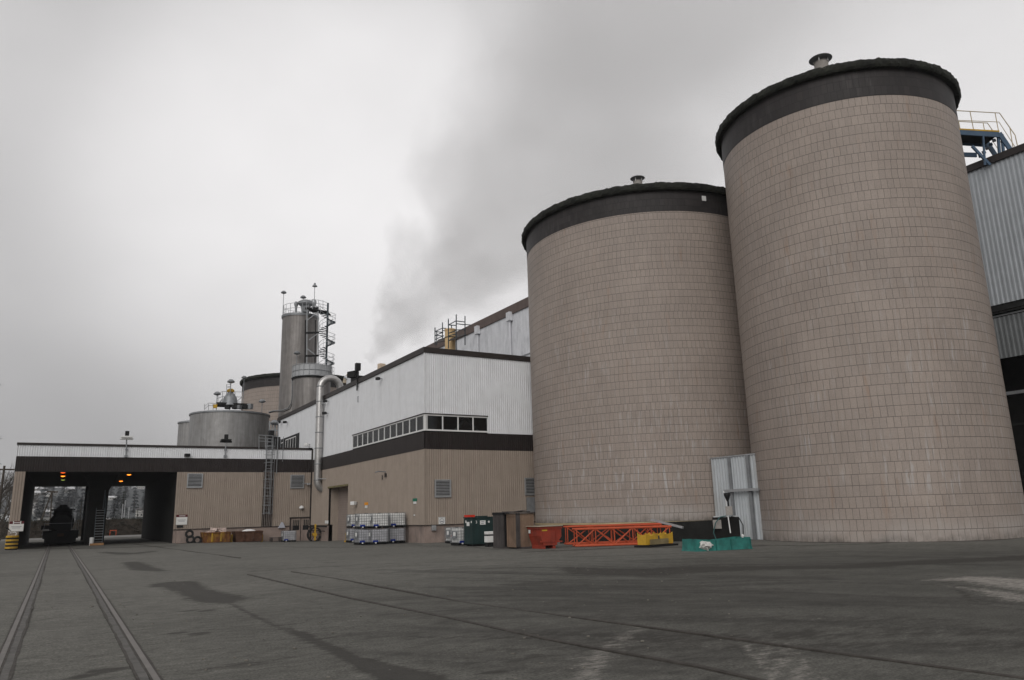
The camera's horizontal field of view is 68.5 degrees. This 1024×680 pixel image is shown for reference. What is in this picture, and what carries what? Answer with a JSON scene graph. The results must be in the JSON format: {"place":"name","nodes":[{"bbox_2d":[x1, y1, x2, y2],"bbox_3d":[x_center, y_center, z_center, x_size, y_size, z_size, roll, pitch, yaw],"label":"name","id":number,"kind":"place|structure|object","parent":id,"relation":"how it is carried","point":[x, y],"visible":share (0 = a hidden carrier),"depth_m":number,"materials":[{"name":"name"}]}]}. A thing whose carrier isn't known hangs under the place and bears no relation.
{"place":"outdoors","nodes":[
{"label":"outdoors","id":0,"kind":"place"},
{"bbox_2d":[1,535,140,540],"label":"road","id":1,"kind":"structure","parent":0,"point":[80,537],"depth_m":102.51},
{"bbox_2d":[0,487,144,520],"bbox_3d":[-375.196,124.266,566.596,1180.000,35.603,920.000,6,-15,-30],"label":"hill","id":2,"kind":"structure","parent":0,"point":[129,499],"depth_m":457.77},
{"bbox_2d":[32,500,40,516],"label":"conifer tree","id":3,"kind":"object","parent":2,"relation":"on","point":[37,504],"visible":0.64,"depth_m":346.21,"materials":[{"name":"grey plant"}]},
{"bbox_2d":[35,507,45,520],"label":"conifer tree","id":4,"kind":"object","parent":2,"relation":"on","point":[41,510],"visible":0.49,"depth_m":240.44,"materials":[{"name":"grey plant"}]},
{"bbox_2d":[31,487,52,520],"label":"conifer tree","id":5,"kind":"object","parent":2,"relation":"on","point":[44,500],"visible":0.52,"depth_m":250.27,"materials":[{"name":"grey plant"}]},
{"bbox_2d":[52,497,61,512],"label":"conifer tree","id":6,"kind":"object","parent":2,"relation":"on","point":[56,503],"visible":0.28,"depth_m":301.11,"materials":[{"name":"grey plant"}]},
{"bbox_2d":[53,493,65,511],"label":"conifer tree","id":7,"kind":"object","parent":2,"relation":"on","point":[61,502],"visible":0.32,"depth_m":326.24,"materials":[{"name":"grey plant"}]},
{"bbox_2d":[63,490,76,514],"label":"conifer tree","id":8,"kind":"object","parent":2,"relation":"on","point":[68,500],"visible":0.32,"depth_m":279.76,"materials":[{"name":"grey plant"}]},
{"bbox_2d":[67,488,76,506],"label":"conifer tree","id":9,"kind":"object","parent":2,"relation":"on","point":[72,498],"visible":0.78,"depth_m":419.81,"materials":[{"name":"grey plant"}]},
{"bbox_2d":[72,487,80,502],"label":"conifer tree","id":10,"kind":"object","parent":2,"relation":"on","point":[76,495],"visible":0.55,"depth_m":443.16,"materials":[{"name":"grey plant"}]},
{"bbox_2d":[73,489,84,519],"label":"conifer tree","id":11,"kind":"object","parent":2,"relation":"on","point":[81,507],"visible":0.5,"depth_m":221.29,"materials":[{"name":"grey plant"}]},
{"bbox_2d":[108,486,115,495],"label":"conifer tree","id":12,"kind":"object","parent":2,"relation":"on","point":[111,489],"visible":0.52,"depth_m":472.62,"materials":[{"name":"grey plant"}]},
{"bbox_2d":[107,497,119,518],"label":"conifer tree","id":13,"kind":"object","parent":2,"relation":"on","point":[114,508],"visible":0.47,"depth_m":243.26,"materials":[{"name":"grey plant"}]},
{"bbox_2d":[111,488,122,507],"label":"conifer tree","id":14,"kind":"object","parent":2,"relation":"on","point":[118,497],"visible":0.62,"depth_m":401.53,"materials":[{"name":"grey plant"}]},
{"bbox_2d":[119,486,129,497],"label":"conifer tree","id":15,"kind":"object","parent":2,"relation":"on","point":[126,491],"visible":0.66,"depth_m":459.87,"materials":[{"name":"grey plant"}]},
{"bbox_2d":[131,487,139,512],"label":"conifer tree","id":16,"kind":"object","parent":2,"relation":"on","point":[134,501],"visible":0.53,"depth_m":368.61,"materials":[{"name":"grey plant"}]},
{"bbox_2d":[135,507,143,516],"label":"hill house","id":17,"kind":"structure","parent":2,"relation":"on","point":[140,512],"depth_m":339.09,"materials":[{"name":"white paint"}]},
{"bbox_2d":[175,531,186,543],"bbox_3d":[-27.488,16.379,62.459,0.800,1.000,0.600,6,-15,-30],"label":"concrete block","id":18,"kind":"object","parent":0,"point":[180,537],"depth_m":62.19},
{"bbox_2d":[426,297,529,356],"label":"process building","id":19,"kind":"structure","parent":0,"point":[505,330],"depth_m":82.30,"materials":[{"name":"grey metal"}]},
{"bbox_2d":[0,534,1023,679],"bbox_3d":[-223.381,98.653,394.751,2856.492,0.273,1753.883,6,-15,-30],"label":"ground","id":20,"kind":"structure","parent":0,"point":[958,604],"depth_m":13.81,"materials":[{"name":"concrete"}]},
{"bbox_2d":[0,466,13,509],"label":"utility pole","id":21,"kind":"object","parent":20,"relation":"on","point":[2,481],"visible":1,"depth_m":81.79,"materials":[{"name":"brown wood"}]},
{"bbox_2d":[0,464,14,503],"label":"bare tree","id":22,"kind":"object","parent":20,"relation":"on","point":[6,487],"visible":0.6,"depth_m":91.73,"materials":[{"name":"grey plant"}]},
{"bbox_2d":[4,535,18,549],"bbox_3d":[-38.008,15.408,57.135,0.850,1.060,0.850,6,-15,-30],"label":"striped bollard","id":23,"kind":"object","parent":20,"relation":"on","point":[11,543],"visible":0.98,"depth_m":56.84,"materials":[{"name":"metal"}]},
{"bbox_2d":[1,494,38,517],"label":"bare tree","id":24,"kind":"object","parent":20,"relation":"on","point":[8,505],"visible":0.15,"depth_m":101.69,"materials":[{"name":"grey plant"}]},
{"bbox_2d":[0,470,47,540],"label":"bare tree","id":25,"kind":"object","parent":20,"relation":"on","point":[4,516],"visible":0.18,"depth_m":96.78,"materials":[{"name":"grey plant"}]},
{"bbox_2d":[0,545,48,666],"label":"rail","id":26,"kind":"object","parent":20,"relation":"on","point":[7,642],"visible":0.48,"depth_m":13.88,"materials":[{"name":"metal"}]},
{"bbox_2d":[0,544,50,679],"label":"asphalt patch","id":27,"kind":"object","parent":20,"relation":"on","point":[4,675],"visible":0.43,"depth_m":12.38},
{"bbox_2d":[0,544,51,679],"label":"rail groove","id":28,"kind":"object","parent":20,"relation":"on","point":[17,653],"visible":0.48,"depth_m":12.98},
{"bbox_2d":[40,491,57,520],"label":"utility pole","id":29,"kind":"object","parent":20,"relation":"on","point":[51,494],"visible":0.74,"depth_m":125.64,"materials":[{"name":"brown wood"}]},
{"bbox_2d":[0,517,142,538],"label":"hedge","id":30,"kind":"object","parent":20,"relation":"on","point":[126,526],"visible":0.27,"depth_m":114.19,"materials":[{"name":"green plant"}]},
{"bbox_2d":[90,490,105,545],"bbox_3d":[-35.380,15.177,64.396,1.036,4.618,1.532,6,-15,-30],"label":"ladder stand","id":31,"kind":"object","parent":20,"relation":"on","point":[92,544],"visible":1,"depth_m":64.39,"materials":[{"name":"metal"}]},
{"bbox_2d":[67,543,148,679],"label":"railroad track","id":32,"kind":"structure","parent":20,"relation":"on","point":[140,670],"depth_m":11.96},
{"bbox_2d":[69,544,159,679],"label":"rail","id":33,"kind":"object","parent":20,"relation":"on","point":[149,667],"visible":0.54,"depth_m":11.90,"materials":[{"name":"metal"}]},
{"bbox_2d":[41,505,78,544],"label":"tank wagon","id":34,"kind":"object","parent":33,"relation":"on","point":[58,529],"visible":0.99,"depth_m":69.06,"materials":[{"name":"black paint"}]},
{"bbox_2d":[67,544,162,679],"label":"rail groove","id":35,"kind":"object","parent":20,"relation":"on","point":[129,662],"visible":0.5,"depth_m":12.02},
{"bbox_2d":[115,492,131,518],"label":"conifer tree","id":36,"kind":"object","parent":20,"relation":"on","point":[123,497],"visible":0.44,"depth_m":149.90,"materials":[{"name":"grey plant"}]},
{"bbox_2d":[7,442,312,548],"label":"loading canopy building","id":37,"kind":"structure","parent":20,"relation":"on","point":[205,488],"depth_m":66.35,"materials":[{"name":"metal"}]},
{"bbox_2d":[8,521,23,531],"bbox_3d":[-38.392,14.424,58.258,0.950,0.780,0.045,6,-15,-30],"label":"notice sign","id":38,"kind":"object","parent":37,"relation":"attached to","point":[16,525],"visible":1,"depth_m":58.25,"materials":[{"name":"metal"}]},
{"bbox_2d":[120,431,132,456],"bbox_3d":[-32.382,8.736,63.121,1.000,2.176,0.600,6,-15,-30],"label":"roof lamp","id":39,"kind":"object","parent":37,"relation":"attached to","point":[126,437],"visible":1,"depth_m":63.08,"materials":[{"name":"grey metal"}]},
{"bbox_2d":[176,515,187,524],"bbox_3d":[-28.198,15.340,64.203,0.880,0.830,0.037,6,-15,-30],"label":"notice sign","id":40,"kind":"object","parent":37,"relation":"attached to","point":[181,519],"visible":1,"depth_m":64.18,"materials":[{"name":"metal"}]},
{"bbox_2d":[220,434,231,456],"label":"roof lamp","id":41,"kind":"object","parent":37,"relation":"attached to","point":[225,440],"visible":1,"depth_m":67.05,"materials":[{"name":"grey metal"}]},
{"bbox_2d":[261,435,283,514],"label":"caged ladder","id":42,"kind":"object","parent":37,"relation":"attached to","point":[270,468],"visible":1,"depth_m":68.23,"materials":[{"name":"grey metal"}]},
{"bbox_2d":[266,421,280,446],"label":"service platform","id":43,"kind":"structure","parent":37,"relation":"on","point":[272,436],"depth_m":73.46,"materials":[{"name":"grey metal"}]},
{"bbox_2d":[270,420,278,431],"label":"pole lamp","id":44,"kind":"object","parent":43,"relation":"attached to","point":[274,422],"visible":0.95,"depth_m":73.92,"materials":[{"name":"grey metal"}]},
{"bbox_2d":[289,517,310,540],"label":"double door","id":45,"kind":"structure","parent":37,"relation":"in","point":[302,530],"depth_m":69.03,"materials":[{"name":"paint"}]},
{"bbox_2d":[177,420,189,445],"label":"steel tank","id":46,"kind":"object","parent":20,"relation":"on","point":[183,433],"visible":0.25,"depth_m":93.47,"materials":[{"name":"silver metal"}]},
{"bbox_2d":[135,544,237,557],"bbox_3d":[-22.641,13.894,50.000,0.185,0.031,35.506,7,-15,-33],"label":"rail groove","id":47,"kind":"object","parent":20,"relation":"on","point":[192,551],"visible":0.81,"depth_m":44.52},
{"bbox_2d":[185,530,202,542],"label":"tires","id":48,"kind":"object","parent":20,"relation":"on","point":[193,537],"visible":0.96,"depth_m":62.48,"materials":[{"name":"rubber"}]},
{"bbox_2d":[200,531,230,542],"bbox_3d":[-25.060,16.651,63.538,2.216,0.845,1.710,6,-15,-30],"label":"rusty skip","id":49,"kind":"object","parent":20,"relation":"on","point":[211,537],"visible":0.97,"depth_m":62.87,"materials":[{"name":"metal"}]},
{"bbox_2d":[206,527,225,531],"bbox_3d":[-24.885,16.202,63.544,1.852,0.770,1.221,6,-15,-30],"label":"insulation scrap","id":50,"kind":"object","parent":49,"relation":"in","point":[217,529],"visible":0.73,"depth_m":63.22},
{"bbox_2d":[188,384,269,446],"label":"wide steel tank","id":51,"kind":"object","parent":20,"relation":"on","point":[240,428],"visible":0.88,"depth_m":87.15,"materials":[{"name":"silver metal"}]},
{"bbox_2d":[227,379,234,409],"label":"pole lamp","id":52,"kind":"object","parent":51,"relation":"on","point":[230,381],"visible":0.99,"depth_m":88.39,"materials":[{"name":"grey metal"}]},
{"bbox_2d":[231,530,262,541],"bbox_3d":[-22.970,17.009,65.204,2.320,0.879,1.710,6,-15,-30],"label":"rusty skip","id":53,"kind":"object","parent":20,"relation":"on","point":[245,536],"visible":0.94,"depth_m":64.54,"materials":[{"name":"metal"}]},
{"bbox_2d":[269,537,281,541],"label":"pallet stack","id":54,"kind":"object","parent":20,"relation":"on","point":[272,540],"visible":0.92,"depth_m":65.78,"materials":[{"name":"brown wood"}]},
{"bbox_2d":[281,530,296,541],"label":"bulk tote","id":55,"kind":"object","parent":20,"relation":"on","point":[289,536],"visible":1,"depth_m":65.88,"materials":[{"name":"white plastic"}]},
{"bbox_2d":[240,373,345,435],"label":"tiled silo","id":56,"kind":"object","parent":20,"relation":"on","point":[265,387],"visible":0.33,"depth_m":102.25,"materials":[{"name":"tile"}]},
{"bbox_2d":[278,299,317,416],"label":"steel tower","id":57,"kind":"structure","parent":20,"relation":"on","point":[293,333],"depth_m":91.82,"materials":[{"name":"grey metal"}]},
{"bbox_2d":[304,300,330,363],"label":"pipe rack","id":58,"kind":"object","parent":57,"relation":"attached to","point":[315,309],"visible":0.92,"depth_m":91.22,"materials":[{"name":"grey metal"}]},
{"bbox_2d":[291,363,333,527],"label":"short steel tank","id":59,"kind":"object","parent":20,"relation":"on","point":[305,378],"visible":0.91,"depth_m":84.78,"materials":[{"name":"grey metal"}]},
{"bbox_2d":[269,380,292,411],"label":"curved pipe","id":60,"kind":"object","parent":59,"relation":"attached to","point":[291,401],"visible":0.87,"depth_m":86.57,"materials":[{"name":"grey metal"}]},
{"bbox_2d":[318,303,335,365],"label":"spiral stair","id":61,"kind":"object","parent":59,"relation":"attached to","point":[329,342],"visible":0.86,"depth_m":89.09,"materials":[{"name":"metal"}]},
{"bbox_2d":[307,524,321,540],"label":"cable reel","id":62,"kind":"object","parent":20,"relation":"on","point":[314,534],"visible":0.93,"depth_m":66.49,"materials":[{"name":"rubber"}]},
{"bbox_2d":[345,528,363,542],"bbox_3d":[-11.177,13.916,53.633,1.156,0.970,1.068,6,-15,-30],"label":"bulk tote","id":63,"kind":"object","parent":20,"relation":"on","point":[349,535],"visible":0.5,"depth_m":53.21,"materials":[{"name":"white plastic"}]},
{"bbox_2d":[346,514,361,527],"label":"bulk tote","id":64,"kind":"object","parent":63,"relation":"on","point":[350,520],"visible":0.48,"depth_m":53.43,"materials":[{"name":"white plastic"}]},
{"bbox_2d":[353,529,374,544],"bbox_3d":[-9.530,12.702,48.581,1.156,0.970,1.068,7,-15,-32],"label":"bulk tote","id":65,"kind":"object","parent":20,"relation":"on","point":[360,536],"visible":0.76,"depth_m":48.20,"materials":[{"name":"white plastic"}]},
{"bbox_2d":[355,513,373,528],"bbox_3d":[-9.522,11.744,48.816,1.156,0.970,1.069,6,-15,-28],"label":"bulk tote","id":66,"kind":"object","parent":65,"relation":"on","point":[362,520],"visible":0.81,"depth_m":48.41,"materials":[{"name":"white plastic"}]},
{"bbox_2d":[361,543,399,544],"bbox_3d":[-8.333,13.173,48.553,2.967,0.035,1.120,6,-15,-30],"label":"drip mat","id":67,"kind":"object","parent":20,"relation":"on","point":[378,544],"visible":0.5,"depth_m":48.15,"materials":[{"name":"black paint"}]},
{"bbox_2d":[367,528,388,543],"bbox_3d":[-8.641,12.657,48.491,1.156,0.970,1.069,6,-15,-29],"label":"bulk tote","id":68,"kind":"object","parent":67,"relation":"on","point":[379,536],"visible":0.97,"depth_m":48.15,"materials":[{"name":"white plastic"}]},
{"bbox_2d":[368,513,389,528],"bbox_3d":[-8.639,11.703,48.740,1.156,0.970,1.068,5,-15,-28],"label":"bulk tote","id":69,"kind":"object","parent":68,"relation":"on","point":[378,520],"visible":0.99,"depth_m":48.41,"materials":[{"name":"white plastic"}]},
{"bbox_2d":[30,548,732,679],"bbox_3d":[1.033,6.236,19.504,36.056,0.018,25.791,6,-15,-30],"label":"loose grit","id":70,"kind":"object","parent":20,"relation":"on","point":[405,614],"visible":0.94,"depth_m":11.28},
{"bbox_2d":[387,528,405,542],"bbox_3d":[-7.753,12.944,49.848,1.156,0.970,1.069,6,-15,-29],"label":"bulk tote","id":71,"kind":"object","parent":20,"relation":"on","point":[396,535],"visible":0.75,"depth_m":49.53,"materials":[{"name":"white plastic"}]},
{"bbox_2d":[389,512,405,527],"bbox_3d":[-7.753,11.991,50.100,1.156,0.970,1.068,6,-15,-29],"label":"bulk tote","id":72,"kind":"object","parent":71,"relation":"on","point":[396,519],"visible":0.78,"depth_m":49.76,"materials":[{"name":"white plastic"}]},
{"bbox_2d":[277,347,537,542],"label":"factory hall","id":73,"kind":"structure","parent":20,"relation":"on","point":[447,434],"depth_m":52.47,"materials":[{"name":"paint"}]},
{"bbox_2d":[313,375,342,492],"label":"exhaust duct","id":74,"kind":"object","parent":73,"relation":"attached to","point":[320,403],"visible":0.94,"depth_m":68.46,"materials":[{"name":"metal"}]},
{"bbox_2d":[338,487,347,539],"bbox_3d":[-13.833,14.795,63.630,0.115,4.670,5.300,6,-15,-30],"label":"roller door","id":75,"kind":"structure","parent":73,"relation":"in","point":[343,492],"depth_m":64.82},
{"bbox_2d":[342,374,361,383],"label":"roof fan","id":76,"kind":"object","parent":73,"relation":"on","point":[346,380],"visible":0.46,"depth_m":78.08},
{"bbox_2d":[347,363,360,401],"bbox_3d":[-12.936,3.618,62.007,0.727,3.174,1.866,8,-16,-37],"label":"roof floodlight","id":77,"kind":"object","parent":73,"relation":"attached to","point":[353,374],"visible":1,"depth_m":61.59,"materials":[{"name":"black paint"}]},
{"bbox_2d":[438,517,444,523],"bbox_3d":[-4.530,11.662,48.584,0.459,0.453,0.060,6,-15,-30],"label":"no smoking sign","id":78,"kind":"object","parent":73,"relation":"attached to","point":[441,520],"visible":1,"depth_m":48.56,"materials":[{"name":"metal"}]},
{"bbox_2d":[444,328,455,349],"bbox_3d":[-5.015,1.107,61.119,0.943,4.050,0.943,6,-15,-30],"label":"cream stack","id":79,"kind":"object","parent":73,"relation":"on","point":[452,344],"visible":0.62,"depth_m":61.05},
{"bbox_2d":[434,314,470,349],"bbox_3d":[-5.347,-0.355,62.039,3.314,3.381,4.093,-5,-13,13],"label":"scaffold","id":80,"kind":"object","parent":73,"relation":"on","point":[442,339],"visible":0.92,"depth_m":61.56,"materials":[{"name":"metal"}]},
{"bbox_2d":[444,527,463,543],"bbox_3d":[-3.457,12.077,46.586,1.156,0.970,1.068,6,-15,-30],"label":"bulk tote","id":81,"kind":"object","parent":20,"relation":"on","point":[447,535],"visible":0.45,"depth_m":46.34,"materials":[{"name":"white plastic"}]},
{"bbox_2d":[450,528,465,544],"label":"bulk tote","id":82,"kind":"object","parent":20,"relation":"on","point":[457,536],"visible":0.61,"depth_m":43.07,"materials":[{"name":"white plastic"}]},
{"bbox_2d":[463,515,492,545],"bbox_3d":[-1.839,10.658,42.161,1.485,1.689,1.060,6,-15,-30],"label":"green bin","id":83,"kind":"object","parent":20,"relation":"on","point":[476,528],"visible":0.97,"depth_m":41.70,"materials":[{"name":"paint"}]},
{"bbox_2d":[484,531,492,546],"bbox_3d":[-1.177,10.704,40.445,0.529,0.797,0.350,6,-15,-30],"label":"white drawer unit","id":84,"kind":"object","parent":20,"relation":"on","point":[488,538],"visible":0.73,"depth_m":40.28,"materials":[{"name":"plastic"}]},
{"bbox_2d":[492,512,506,548],"bbox_3d":[-0.563,9.701,38.345,0.368,1.779,1.134,6,-15,-30],"label":"dark crate","id":85,"kind":"object","parent":20,"relation":"on","point":[499,531],"visible":0.98,"depth_m":38.12,"materials":[{"name":"brown wood"}]},
{"bbox_2d":[247,574,766,679],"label":"rail groove","id":86,"kind":"object","parent":20,"relation":"on","point":[672,662],"visible":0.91,"depth_m":9.96},
{"bbox_2d":[249,574,764,679],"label":"rail","id":87,"kind":"object","parent":20,"relation":"on","point":[545,637],"visible":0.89,"depth_m":10.27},
{"bbox_2d":[505,512,534,548],"bbox_3d":[0.426,9.524,37.595,1.098,1.736,1.170,6,-15,-30],"label":"plywood crate","id":88,"kind":"object","parent":20,"relation":"on","point":[518,537],"visible":0.96,"depth_m":37.21,"materials":[{"name":"brown wood"}]},
{"bbox_2d":[502,510,529,512],"bbox_3d":[0.226,8.637,37.902,1.410,0.120,0.595,6,-15,-30],"label":"loose batten","id":89,"kind":"object","parent":88,"relation":"on","point":[515,511],"visible":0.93,"depth_m":37.81,"materials":[{"name":"brown wood"}]},
{"bbox_2d":[527,526,561,548],"bbox_3d":[1.618,9.703,36.977,1.320,1.047,1.157,6,-15,-30],"label":"red skip","id":90,"kind":"object","parent":20,"relation":"on","point":[545,537],"visible":0.96,"depth_m":36.59,"materials":[{"name":"paint"}]},
{"bbox_2d":[526,525,562,526],"bbox_3d":[1.574,9.172,37.093,1.398,0.038,1.297,6,-15,-30],"label":"pale board","id":91,"kind":"object","parent":90,"relation":"on","point":[544,525],"visible":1,"depth_m":36.77,"materials":[{"name":"brown wood"}]},
{"bbox_2d":[563,523,661,544],"bbox_3d":[5.185,9.918,38.501,5.066,0.950,0.610,0,-13,-8],"label":"lattice section","id":92,"kind":"object","parent":20,"relation":"on","point":[602,525],"visible":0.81,"depth_m":38.34,"materials":[{"name":"orange paint"}]},
{"bbox_2d":[572,525,671,546],"bbox_3d":[5.543,9.864,37.864,4.974,0.910,0.730,0,-13,-7],"label":"lattice section","id":93,"kind":"object","parent":20,"relation":"on","point":[632,542],"visible":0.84,"depth_m":37.61,"materials":[{"name":"orange paint"}]},
{"bbox_2d":[651,519,683,528],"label":"grey beam","id":94,"kind":"structure","parent":93,"relation":"on","point":[667,523],"depth_m":38.41,"materials":[{"name":"metal"}]},
{"bbox_2d":[521,175,750,539],"bbox_3d":[9.707,2.303,52.883,17.504,23.351,17.498,6,-15,-30],"label":"tiled silo","id":95,"kind":"object","parent":20,"relation":"on","point":[639,408],"visible":0.8,"depth_m":45.80,"materials":[{"name":"tile"}]},
{"bbox_2d":[560,520,713,543],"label":"wall","id":96,"kind":"structure","parent":20,"relation":"on","point":[701,530],"depth_m":40.55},
{"bbox_2d":[634,531,677,547],"bbox_3d":[6.855,9.471,35.799,2.243,0.683,0.900,10,-17,-42],"label":"yellow tub","id":97,"kind":"object","parent":20,"relation":"on","point":[653,539],"visible":1,"depth_m":35.30,"materials":[{"name":"paint"}]},
{"bbox_2d":[291,571,1023,678],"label":"rail groove","id":98,"kind":"object","parent":20,"relation":"on","point":[764,643],"visible":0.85,"depth_m":9.91},
{"bbox_2d":[292,571,1022,676],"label":"rail","id":99,"kind":"object","parent":20,"relation":"on","point":[712,634],"visible":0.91,"depth_m":10.13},
{"bbox_2d":[682,537,752,551],"bbox_3d":[8.610,8.562,31.587,2.907,0.486,1.002,4,-14,-22],"label":"netted box","id":100,"kind":"object","parent":20,"relation":"on","point":[728,543],"visible":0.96,"depth_m":31.23,"materials":[{"name":"teal plastic"}]},
{"bbox_2d":[699,541,712,550],"bbox_3d":[7.961,8.435,30.829,0.768,0.409,0.394,6,-15,-30],"label":"white bag","id":101,"kind":"object","parent":100,"relation":"on","point":[705,545],"visible":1,"depth_m":30.71,"materials":[{"name":"plastic"}]},
{"bbox_2d":[712,516,740,538],"bbox_3d":[10.615,9.377,37.207,1.279,1.306,0.807,-5,-13,15],"label":"black cabinet","id":102,"kind":"object","parent":20,"relation":"on","point":[721,530],"visible":0.73,"depth_m":37.02,"materials":[{"name":"metal"}]},
{"bbox_2d":[723,491,732,532],"bbox_3d":[10.633,8.427,36.890,0.366,2.020,0.309,-5,-13,14],"label":"cable post","id":103,"kind":"object","parent":20,"relation":"on","point":[729,510],"visible":1,"depth_m":36.85,"materials":[{"name":"metal"}]},
{"bbox_2d":[710,453,762,539],"bbox_3d":[12.269,8.598,41.190,0.400,4.517,3.550,6,-15,-30],"label":"corrugated screen","id":104,"kind":"object","parent":20,"relation":"on","point":[735,476],"visible":0.7,"depth_m":41.07,"materials":[{"name":"metal"}]},
{"bbox_2d":[715,53,1023,542],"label":"tiled silo","id":105,"kind":"object","parent":20,"relation":"on","point":[877,403],"visible":0.98,"depth_m":36.68,"materials":[{"name":"tile"}]},
{"bbox_2d":[0,0,1023,488],"label":"sky","id":106,"kind":"structure","parent":0,"point":[170,169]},
{"bbox_2d":[966,143,1023,492],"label":"open plant building","id":107,"kind":"structure","parent":0,"point":[997,189],"depth_m":47.82,"materials":[{"name":"metal"}]},
{"bbox_2d":[957,110,1017,165],"bbox_3d":[30.335,-13.101,49.646,5.044,4.106,1.410,-2,-13,0],"label":"access stair","id":108,"kind":"object","parent":107,"relation":"on","point":[973,138],"visible":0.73,"depth_m":49.07,"materials":[{"name":"blue metal"}]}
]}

